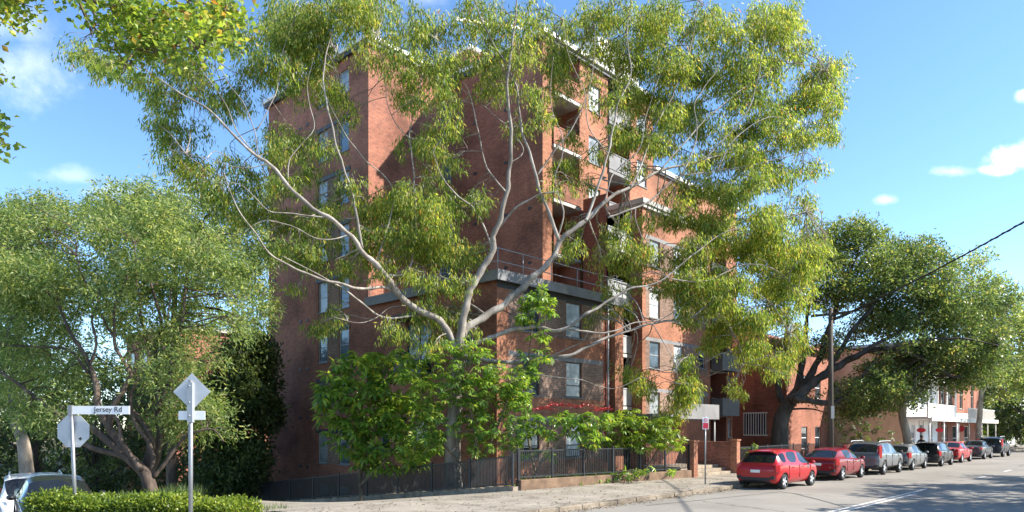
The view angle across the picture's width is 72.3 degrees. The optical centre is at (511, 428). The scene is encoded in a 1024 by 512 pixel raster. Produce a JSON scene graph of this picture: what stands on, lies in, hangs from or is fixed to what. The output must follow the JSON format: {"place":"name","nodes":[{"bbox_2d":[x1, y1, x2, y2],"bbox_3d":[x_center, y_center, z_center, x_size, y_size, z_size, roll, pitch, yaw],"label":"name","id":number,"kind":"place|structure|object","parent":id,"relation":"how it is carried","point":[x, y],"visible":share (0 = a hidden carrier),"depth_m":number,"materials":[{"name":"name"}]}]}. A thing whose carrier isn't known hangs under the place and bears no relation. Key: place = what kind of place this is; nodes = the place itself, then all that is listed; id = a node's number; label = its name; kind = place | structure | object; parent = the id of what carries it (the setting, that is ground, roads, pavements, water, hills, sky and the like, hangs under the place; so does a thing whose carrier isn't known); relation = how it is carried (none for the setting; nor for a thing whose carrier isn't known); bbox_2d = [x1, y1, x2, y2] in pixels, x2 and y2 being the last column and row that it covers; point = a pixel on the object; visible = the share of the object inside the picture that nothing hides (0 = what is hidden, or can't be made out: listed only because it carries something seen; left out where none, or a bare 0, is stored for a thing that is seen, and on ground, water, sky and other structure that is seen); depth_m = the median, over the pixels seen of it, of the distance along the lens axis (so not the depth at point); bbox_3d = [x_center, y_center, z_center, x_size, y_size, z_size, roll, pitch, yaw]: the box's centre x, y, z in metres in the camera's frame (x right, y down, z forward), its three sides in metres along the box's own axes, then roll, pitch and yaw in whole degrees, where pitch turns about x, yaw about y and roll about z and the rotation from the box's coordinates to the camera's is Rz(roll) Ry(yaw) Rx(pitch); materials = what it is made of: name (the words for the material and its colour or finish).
{"place":"outdoors","nodes":[
{"label":"outdoors","id":0,"kind":"place"},
{"bbox_2d":[259,503,291,511],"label":"garden grass","id":1,"kind":"structure","parent":0,"point":[267,509],"depth_m":20.16,"materials":[{"name":"green plant"}]},
{"bbox_2d":[148,481,186,492],"bbox_3d":[-9.908,1.901,20.514,1.286,0.807,0.983,0,0,16],"label":"grass clump","id":2,"kind":"object","parent":1,"relation":"on","point":[175,488],"visible":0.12,"depth_m":20.47,"materials":[{"name":"green plant"}]},
{"bbox_2d":[172,483,206,498],"bbox_3d":[-9.274,1.900,20.201,0.994,0.777,1.193,0,0,12],"label":"grass clump","id":3,"kind":"object","parent":1,"relation":"on","point":[197,490],"visible":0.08,"depth_m":20.22,"materials":[{"name":"green plant"}]},
{"bbox_2d":[259,492,491,511],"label":"side footpath","id":4,"kind":"structure","parent":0,"point":[295,505],"depth_m":23.14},
{"bbox_2d":[307,348,444,500],"bbox_3d":[-5.900,-0.169,30.529,6.153,6.749,3.669,0,0,2],"label":"umbrella tree","id":5,"kind":"object","parent":4,"relation":"on","point":[375,390],"visible":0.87,"depth_m":29.96,"materials":[{"name":"green plant"}]},
{"bbox_2d":[0,430,1019,511],"bbox_3d":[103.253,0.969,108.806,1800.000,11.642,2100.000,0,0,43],"label":"ground","id":6,"kind":"structure","parent":0,"point":[181,480],"depth_m":73.66,"materials":[{"name":"plant"}]},
{"bbox_2d":[0,186,99,472],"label":"gum tree","id":7,"kind":"object","parent":6,"relation":"on","point":[25,458],"visible":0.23,"depth_m":32.23,"materials":[{"name":"green plant"}]},
{"bbox_2d":[0,365,106,484],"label":"leafy tree","id":8,"kind":"object","parent":6,"relation":"on","point":[33,436],"visible":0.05,"depth_m":48.04,"materials":[{"name":"plant"}]},
{"bbox_2d":[0,352,136,488],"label":"leafy tree","id":9,"kind":"object","parent":6,"relation":"on","point":[78,458],"visible":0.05,"depth_m":60.23,"materials":[{"name":"plant"}]},
{"bbox_2d":[0,371,165,494],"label":"leafy tree","id":10,"kind":"object","parent":6,"relation":"on","point":[34,448],"visible":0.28,"depth_m":43.73,"materials":[{"name":"green plant"}]},
{"bbox_2d":[0,370,185,493],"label":"leafy tree","id":11,"kind":"object","parent":6,"relation":"on","point":[114,472],"visible":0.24,"depth_m":47.93,"materials":[{"name":"green plant"}]},
{"bbox_2d":[57,405,129,495],"bbox_3d":[-9.379,1.049,15.700,1.651,3.149,0.117,0,0,0],"label":"stop sign","id":12,"kind":"object","parent":6,"relation":"on","point":[72,431],"visible":1,"depth_m":15.68,"materials":[{"name":"metal"}]},
{"bbox_2d":[39,309,160,490],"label":"leafy tree","id":13,"kind":"object","parent":6,"relation":"on","point":[134,405],"visible":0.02,"depth_m":60.53,"materials":[{"name":"plant"}]},
{"bbox_2d":[0,174,275,492],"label":"acacia tree","id":14,"kind":"object","parent":6,"relation":"on","point":[22,284],"visible":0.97,"depth_m":22.94,"materials":[{"name":"green plant"}]},
{"bbox_2d":[20,485,263,511],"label":"clipped hedge","id":15,"kind":"object","parent":6,"relation":"on","point":[64,499],"visible":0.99,"depth_m":14.98,"materials":[{"name":"green plant"}]},
{"bbox_2d":[64,165,286,490],"bbox_3d":[-17.483,-5.024,37.224,12.136,18.152,7.382,0,0,-5],"label":"gum tree","id":16,"kind":"object","parent":6,"relation":"on","point":[171,471],"visible":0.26,"depth_m":36.09,"materials":[{"name":"plant"}]},
{"bbox_2d":[104,382,268,497],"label":"leafy tree","id":17,"kind":"object","parent":6,"relation":"on","point":[162,459],"visible":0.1,"depth_m":45.85,"materials":[{"name":"green plant"}]},
{"bbox_2d":[173,373,209,511],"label":"warning sign","id":18,"kind":"object","parent":6,"relation":"on","point":[191,391],"visible":1,"depth_m":14.20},
{"bbox_2d":[126,324,268,491],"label":"brick flats","id":19,"kind":"structure","parent":6,"relation":"on","point":[148,356],"depth_m":59.87,"materials":[{"name":"red brick"}]},
{"bbox_2d":[193,299,252,330],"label":"leafy tree","id":20,"kind":"object","parent":6,"relation":"on","point":[212,311],"visible":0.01,"depth_m":80.77,"materials":[{"name":"plant"}]},
{"bbox_2d":[177,325,293,498],"bbox_3d":[-15.940,-0.895,40.064,8.472,10.564,6.435,0,0,43],"label":"evergreen tree","id":21,"kind":"object","parent":6,"relation":"on","point":[252,380],"visible":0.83,"depth_m":38.26,"materials":[{"name":"green plant"}]},
{"bbox_2d":[282,486,518,501],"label":"garden kerb","id":22,"kind":"structure","parent":6,"relation":"on","point":[444,492],"depth_m":29.40,"materials":[{"name":"concrete"}]},
{"bbox_2d":[248,453,513,500],"bbox_3d":[-7.495,2.662,32.961,20.820,3.508,0.070,0,0,43],"label":"metal fence","id":23,"kind":"object","parent":22,"relation":"on","point":[282,490],"visible":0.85,"depth_m":30.72,"materials":[{"name":"metal"}]},
{"bbox_2d":[50,0,857,487],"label":"gum tree","id":24,"kind":"object","parent":6,"relation":"on","point":[294,32],"visible":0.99,"depth_m":30.30,"materials":[{"name":"green plant"}]},
{"bbox_2d":[284,468,635,500],"bbox_3d":[-4.092,3.552,38.210,25.009,3.121,12.536,0,0,43],"label":"ground cover","id":25,"kind":"object","parent":6,"relation":"on","point":[554,476],"visible":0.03,"depth_m":33.69,"materials":[{"name":"green plant"}]},
{"bbox_2d":[395,337,535,487],"bbox_3d":[-1.832,-0.519,27.882,5.668,6.368,2.030,0,0,-1],"label":"leafy shrub","id":26,"kind":"object","parent":6,"relation":"on","point":[508,390],"visible":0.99,"depth_m":27.70,"materials":[{"name":"green plant"}]},
{"bbox_2d":[262,8,738,495],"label":"apartment building","id":27,"kind":"structure","parent":6,"relation":"on","point":[525,237],"depth_m":39.40,"materials":[{"name":"red brick"}]},
{"bbox_2d":[317,282,326,314],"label":"window","id":28,"kind":"structure","parent":27,"relation":"in","point":[322,291],"depth_m":40.97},
{"bbox_2d":[317,433,327,464],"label":"window","id":29,"kind":"structure","parent":27,"relation":"in","point":[323,451],"depth_m":40.91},
{"bbox_2d":[317,332,327,363],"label":"window","id":30,"kind":"structure","parent":27,"relation":"in","point":[322,347],"depth_m":40.92,"materials":[{"name":"blue glass"}]},
{"bbox_2d":[318,131,327,164],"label":"window","id":31,"kind":"structure","parent":27,"relation":"in","point":[325,132],"depth_m":40.87,"materials":[{"name":"blue glass"}]},
{"bbox_2d":[319,181,327,211],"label":"window","id":32,"kind":"structure","parent":27,"relation":"in","point":[324,190],"depth_m":40.87,"materials":[{"name":"blue glass"}]},
{"bbox_2d":[338,433,348,465],"bbox_3d":[-9.383,1.155,39.288,1.100,1.810,0.180,0,0,44],"label":"window","id":33,"kind":"structure","parent":27,"relation":"in","point":[343,442],"depth_m":39.39,"materials":[{"name":"blue glass"}]},
{"bbox_2d":[340,328,348,360],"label":"window","id":34,"kind":"structure","parent":27,"relation":"in","point":[344,338],"depth_m":39.39,"materials":[{"name":"blue glass"}]},
{"bbox_2d":[340,277,348,309],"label":"window","id":35,"kind":"structure","parent":27,"relation":"in","point":[343,293],"depth_m":39.33,"materials":[{"name":"blue glass"}]},
{"bbox_2d":[340,224,348,257],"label":"window","id":36,"kind":"structure","parent":27,"relation":"in","point":[345,226],"depth_m":39.30,"materials":[{"name":"blue glass"}]},
{"bbox_2d":[340,171,348,204],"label":"window","id":37,"kind":"structure","parent":27,"relation":"in","point":[347,200],"depth_m":39.32,"materials":[{"name":"blue glass"}]},
{"bbox_2d":[340,120,348,153],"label":"window","id":38,"kind":"structure","parent":27,"relation":"in","point":[344,143],"depth_m":39.39,"materials":[{"name":"blue glass"}]},
{"bbox_2d":[340,69,348,92],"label":"window","id":39,"kind":"structure","parent":27,"relation":"in","point":[344,76],"depth_m":39.32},
{"bbox_2d":[408,322,430,371],"bbox_3d":[-4.554,-4.000,34.788,1.900,2.500,0.060,0,0,44],"label":"window","id":40,"kind":"structure","parent":27,"relation":"in","point":[409,326],"depth_m":34.76,"materials":[{"name":"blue glass"}]},
{"bbox_2d":[441,251,450,279],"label":"window","id":41,"kind":"structure","parent":27,"relation":"in","point":[444,269],"depth_m":41.74,"materials":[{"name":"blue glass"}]},
{"bbox_2d":[441,151,452,182],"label":"window","id":42,"kind":"structure","parent":27,"relation":"in","point":[446,170],"depth_m":41.83,"materials":[{"name":"blue glass"}]},
{"bbox_2d":[464,331,471,362],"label":"window","id":43,"kind":"structure","parent":27,"relation":"in","point":[468,339],"depth_m":32.32,"materials":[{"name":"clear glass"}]},
{"bbox_2d":[523,421,540,460],"bbox_3d":[0.885,0.555,32.660,0.180,1.810,1.200,0,0,44],"label":"window","id":44,"kind":"structure","parent":27,"relation":"in","point":[534,443],"depth_m":32.84,"materials":[{"name":"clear glass"}]},
{"bbox_2d":[523,293,540,333],"bbox_3d":[0.885,-5.365,32.660,0.180,1.810,1.200,0,0,44],"label":"window","id":45,"kind":"structure","parent":27,"relation":"in","point":[535,331],"depth_m":32.78,"materials":[{"name":"grey glass"}]},
{"bbox_2d":[524,358,540,396],"bbox_3d":[0.885,-2.405,32.660,0.180,1.810,1.200,0,0,44],"label":"window","id":46,"kind":"structure","parent":27,"relation":"in","point":[535,384],"depth_m":32.85,"materials":[{"name":"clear glass"}]},
{"bbox_2d":[566,422,581,458],"bbox_3d":[3.070,0.555,34.963,0.180,1.810,1.350,0,0,44],"label":"window","id":47,"kind":"structure","parent":27,"relation":"in","point":[570,444],"depth_m":34.99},
{"bbox_2d":[566,362,582,398],"bbox_3d":[3.070,-2.405,34.963,0.180,1.810,1.350,0,0,44],"label":"window","id":48,"kind":"structure","parent":27,"relation":"in","point":[573,370],"depth_m":35.05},
{"bbox_2d":[566,302,582,339],"bbox_3d":[3.070,-5.365,34.963,0.180,1.810,1.350,0,0,44],"label":"window","id":49,"kind":"structure","parent":27,"relation":"in","point":[573,311],"depth_m":35.05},
{"bbox_2d":[588,136,600,167],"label":"window","id":50,"kind":"structure","parent":27,"relation":"in","point":[591,139],"depth_m":40.82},
{"bbox_2d":[589,86,600,115],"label":"window","id":51,"kind":"structure","parent":27,"relation":"in","point":[596,91],"depth_m":40.96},
{"bbox_2d":[637,160,647,188],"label":"window","id":52,"kind":"structure","parent":27,"relation":"in","point":[643,184],"depth_m":44.55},
{"bbox_2d":[650,392,658,419],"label":"window","id":53,"kind":"structure","parent":27,"relation":"in","point":[656,397],"depth_m":40.48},
{"bbox_2d":[649,291,659,319],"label":"window","id":54,"kind":"structure","parent":27,"relation":"in","point":[654,306],"depth_m":40.43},
{"bbox_2d":[650,240,659,269],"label":"window","id":55,"kind":"structure","parent":27,"relation":"in","point":[657,244],"depth_m":40.56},
{"bbox_2d":[650,341,660,369],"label":"window","id":56,"kind":"structure","parent":27,"relation":"in","point":[654,346],"depth_m":40.48,"materials":[{"name":"blue glass"}]},
{"bbox_2d":[673,345,681,371],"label":"window","id":57,"kind":"structure","parent":27,"relation":"in","point":[677,349],"depth_m":42.34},
{"bbox_2d":[699,352,705,369],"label":"window","id":58,"kind":"structure","parent":27,"relation":"in","point":[701,359],"depth_m":44.47,"materials":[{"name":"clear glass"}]},
{"bbox_2d":[511,283,560,478],"bbox_3d":[0.731,-1.778,28.974,2.483,8.347,1.591,0,0,-3],"label":"umbrella tree","id":59,"kind":"object","parent":6,"relation":"on","point":[522,321],"visible":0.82,"depth_m":28.82,"materials":[{"name":"green plant"}]},
{"bbox_2d":[512,401,618,478],"bbox_3d":[2.106,0.569,28.459,4.437,3.479,2.792,0,0,-2],"label":"umbrella tree","id":60,"kind":"object","parent":6,"relation":"on","point":[591,429],"visible":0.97,"depth_m":27.77,"materials":[{"name":"green plant"}]},
{"bbox_2d":[514,466,677,483],"bbox_3d":[3.401,2.017,28.881,6.927,1.128,1.375,0,0,0],"label":"garden plant","id":61,"kind":"object","parent":6,"relation":"on","point":[634,473],"visible":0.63,"depth_m":28.78,"materials":[{"name":"green plant"}]},
{"bbox_2d":[515,470,691,490],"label":"garden wall","id":62,"kind":"structure","parent":6,"relation":"on","point":[537,483],"depth_m":27.79,"materials":[{"name":"concrete"}]},
{"bbox_2d":[517,444,689,482],"bbox_3d":[4.170,1.355,29.026,10.128,1.270,0.079,0,0,-38],"label":"metal fence","id":63,"kind":"object","parent":62,"relation":"on","point":[552,462],"visible":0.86,"depth_m":28.39,"materials":[{"name":"metal"}]},
{"bbox_2d":[590,408,687,472],"bbox_3d":[5.491,0.617,30.185,4.616,2.983,1.916,0,0,0],"label":"leafy shrub","id":64,"kind":"object","parent":6,"relation":"on","point":[661,441],"visible":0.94,"depth_m":29.95,"materials":[{"name":"green plant"}]},
{"bbox_2d":[642,441,729,470],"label":"brick wall","id":65,"kind":"structure","parent":6,"relation":"on","point":[717,452],"depth_m":35.90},
{"bbox_2d":[686,440,698,476],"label":"brick pier","id":66,"kind":"structure","parent":6,"relation":"on","point":[693,444],"depth_m":32.09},
{"bbox_2d":[729,439,740,472],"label":"brick pier","id":67,"kind":"structure","parent":6,"relation":"on","point":[734,452],"depth_m":35.11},
{"bbox_2d":[521,448,1023,511],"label":"kerb","id":68,"kind":"structure","parent":6,"relation":"on","point":[612,502],"depth_m":22.74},
{"bbox_2d":[733,331,834,461],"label":"brick house","id":69,"kind":"structure","parent":6,"relation":"on","point":[752,422],"depth_m":50.08,"materials":[{"name":"red brick"}]},
{"bbox_2d":[801,427,805,449],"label":"window","id":70,"kind":"structure","parent":69,"relation":"in","point":[803,429],"depth_m":50.62,"materials":[{"name":"glass"}]},
{"bbox_2d":[815,427,819,445],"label":"window","id":71,"kind":"structure","parent":69,"relation":"in","point":[817,429],"depth_m":52.63,"materials":[{"name":"glass"}]},
{"bbox_2d":[815,383,821,399],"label":"window","id":72,"kind":"structure","parent":69,"relation":"in","point":[817,387],"depth_m":52.63,"materials":[{"name":"glass"}]},
{"bbox_2d":[811,307,850,446],"bbox_3d":[16.516,-1.850,36.365,2.000,8.800,0.343,0,0,43],"label":"power pole","id":73,"kind":"object","parent":6,"relation":"on","point":[830,313],"visible":0.83,"depth_m":36.28,"materials":[{"name":"brown wood"}]},
{"bbox_2d":[814,444,850,448],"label":"boundary wall","id":74,"kind":"structure","parent":6,"relation":"on","point":[840,446],"depth_m":47.05,"materials":[{"name":"brick"}]},
{"bbox_2d":[740,442,816,460],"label":"metal fence","id":75,"kind":"object","parent":74,"relation":"on","point":[805,449],"visible":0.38,"depth_m":41.40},
{"bbox_2d":[817,345,959,444],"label":"shop terrace","id":76,"kind":"structure","parent":6,"relation":"on","point":[929,417],"depth_m":54.44,"materials":[{"name":"red brick"}]},
{"bbox_2d":[833,385,841,405],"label":"window","id":77,"kind":"structure","parent":76,"relation":"in","point":[839,385],"depth_m":55.65,"materials":[{"name":"glass"}]},
{"bbox_2d":[911,424,914,444],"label":"window","id":78,"kind":"structure","parent":76,"relation":"in","point":[912,425],"depth_m":53.76,"materials":[{"name":"white paint"}]},
{"bbox_2d":[928,424,931,440],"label":"window","id":79,"kind":"structure","parent":76,"relation":"in","point":[928,424],"depth_m":57.52,"materials":[{"name":"white paint"}]},
{"bbox_2d":[846,340,997,442],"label":"brick shop","id":80,"kind":"structure","parent":6,"relation":"on","point":[967,410],"depth_m":64.42,"materials":[{"name":"white paint"}]},
{"bbox_2d":[941,389,943,404],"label":"window","id":81,"kind":"structure","parent":80,"relation":"in","point":[942,394],"depth_m":60.45,"materials":[{"name":"glass"}]},
{"bbox_2d":[942,426,946,441],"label":"window","id":82,"kind":"structure","parent":80,"relation":"in","point":[942,426],"depth_m":61.23,"materials":[{"name":"glass"}]},
{"bbox_2d":[953,426,955,440],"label":"window","id":83,"kind":"structure","parent":80,"relation":"in","point":[954,427],"depth_m":63.70,"materials":[{"name":"glass"}]},
{"bbox_2d":[964,426,967,441],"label":"window","id":84,"kind":"structure","parent":80,"relation":"in","point":[966,427],"depth_m":67.20,"materials":[{"name":"glass"}]},
{"bbox_2d":[871,340,973,443],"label":"street tree","id":85,"kind":"object","parent":6,"relation":"on","point":[905,429],"visible":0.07,"depth_m":45.27,"materials":[{"name":"green plant"}]},
{"bbox_2d":[941,241,1023,439],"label":"street tree","id":86,"kind":"object","parent":6,"relation":"on","point":[1018,379],"visible":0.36,"depth_m":59.73,"materials":[{"name":"green plant"}]},
{"bbox_2d":[983,344,1023,441],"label":"leafy tree","id":87,"kind":"object","parent":6,"relation":"on","point":[1017,422],"visible":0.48,"depth_m":73.91,"materials":[{"name":"green plant"}]},
{"bbox_2d":[983,362,1023,446],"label":"leafy tree","id":88,"kind":"object","parent":6,"relation":"on","point":[1019,442],"visible":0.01,"depth_m":81.74,"materials":[{"name":"green plant"}]},
{"bbox_2d":[983,397,1023,441],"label":"building","id":89,"kind":"structure","parent":6,"relation":"on","point":[989,408],"depth_m":103.39,"materials":[{"name":"white paint"}]},
{"bbox_2d":[0,0,1023,428],"label":"sky","id":90,"kind":"structure","parent":0,"point":[934,122],"materials":[{"name":"blue"}]},
{"bbox_2d":[277,441,1023,511],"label":"footpath","id":91,"kind":"structure","parent":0,"point":[526,501],"depth_m":22.42,"materials":[{"name":"concrete"}]},
{"bbox_2d":[300,474,826,511],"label":"leaf litter","id":92,"kind":"object","parent":91,"relation":"on","point":[622,503],"visible":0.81,"depth_m":23.06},
{"bbox_2d":[643,463,731,475],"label":"entrance steps","id":93,"kind":"structure","parent":91,"relation":"on","point":[713,469],"depth_m":34.34,"materials":[{"name":"concrete"}]},
{"bbox_2d":[702,416,708,484],"bbox_3d":[7.711,0.910,27.973,0.250,2.820,0.082,0,0,0],"label":"parking sign","id":94,"kind":"object","parent":91,"relation":"on","point":[705,422],"visible":0.95,"depth_m":27.94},
{"bbox_2d":[834,408,902,444],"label":"leafy shrub","id":95,"kind":"object","parent":91,"relation":"on","point":[860,436],"visible":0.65,"depth_m":49.86,"materials":[{"name":"green plant"}]},
{"bbox_2d":[750,210,1023,448],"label":"fig tree","id":96,"kind":"object","parent":91,"relation":"on","point":[890,269],"visible":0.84,"depth_m":42.96,"materials":[{"name":"green plant"}]},
{"bbox_2d":[565,449,1023,511],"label":"road","id":97,"kind":"structure","parent":0,"point":[956,486],"depth_m":25.09,"materials":[{"name":"asphalt"}]},
{"bbox_2d":[736,449,816,488],"bbox_3d":[10.913,1.580,28.748,4.037,1.540,2.212,0,0,-44],"label":"parked car","id":98,"kind":"object","parent":97,"relation":"on","point":[781,468],"visible":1,"depth_m":27.59,"materials":[{"name":"paint"}]},
{"bbox_2d":[804,447,864,479],"bbox_3d":[15.338,1.618,33.450,2.212,1.464,4.287,0,0,43],"label":"parked car","id":99,"kind":"object","parent":97,"relation":"on","point":[840,463],"visible":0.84,"depth_m":32.16,"materials":[{"name":"paint"}]},
{"bbox_2d":[843,440,902,474],"bbox_3d":[19.336,1.480,37.445,2.273,1.740,4.487,0,0,43],"label":"parked car","id":100,"kind":"object","parent":97,"relation":"on","point":[882,457],"visible":0.71,"depth_m":36.02,"materials":[{"name":"paint"}]},
{"bbox_2d":[892,444,928,469],"bbox_3d":[22.986,1.618,41.219,2.212,1.464,4.287,0,0,43],"label":"parked car","id":101,"kind":"object","parent":97,"relation":"on","point":[913,455],"visible":0.48,"depth_m":40.00,"materials":[{"name":"paint"}]},
{"bbox_2d":[829,466,1023,511],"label":"line","id":102,"kind":"object","parent":97,"relation":"on","point":[885,498],"visible":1,"depth_m":22.63,"materials":[{"name":"paint"}]},
{"bbox_2d":[915,441,954,465],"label":"parked car","id":103,"kind":"object","parent":97,"relation":"on","point":[940,453],"visible":0.59,"depth_m":43.94,"materials":[{"name":"paint"}]},
{"bbox_2d":[943,441,972,462],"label":"parked car","id":104,"kind":"object","parent":97,"relation":"on","point":[962,452],"visible":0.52,"depth_m":48.93,"materials":[{"name":"paint"}]},
{"bbox_2d":[964,440,993,458],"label":"parked car","id":105,"kind":"object","parent":97,"relation":"on","point":[983,449],"visible":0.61,"depth_m":54.27,"materials":[{"name":"paint"}]},
{"bbox_2d":[976,436,1011,456],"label":"parked car","id":106,"kind":"object","parent":97,"relation":"on","point":[1001,445],"visible":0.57,"depth_m":58.51,"materials":[{"name":"paint"}]},
{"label":"side road","id":107,"kind":"structure","parent":0,"visible":0},
{"bbox_2d":[0,470,63,511],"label":"parked car","id":108,"kind":"object","parent":107,"relation":"on","point":[12,483],"visible":0.41,"depth_m":21.85,"materials":[{"name":"paint"}]},
{"bbox_2d":[6,475,105,511],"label":"parked car","id":109,"kind":"object","parent":107,"relation":"on","point":[34,484],"visible":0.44,"depth_m":18.19,"materials":[{"name":"paint"}]},
{"bbox_2d":[0,0,264,163],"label":"plane tree","id":110,"kind":"object","parent":107,"relation":"on","point":[143,31],"visible":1,"depth_m":10.73,"materials":[{"name":"green plant"}]},
{"bbox_3d":[17.783,-3.300,12.993,0.340,11.700,0.340,0,0,44],"label":"power pole","id":111,"kind":"object","parent":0,"visible":0},
{"bbox_2d":[831,221,1023,319],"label":"power cable","id":112,"kind":"object","parent":111,"relation":"attached to","point":[996,237],"visible":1,"depth_m":27.87,"materials":[{"name":"black paint"}]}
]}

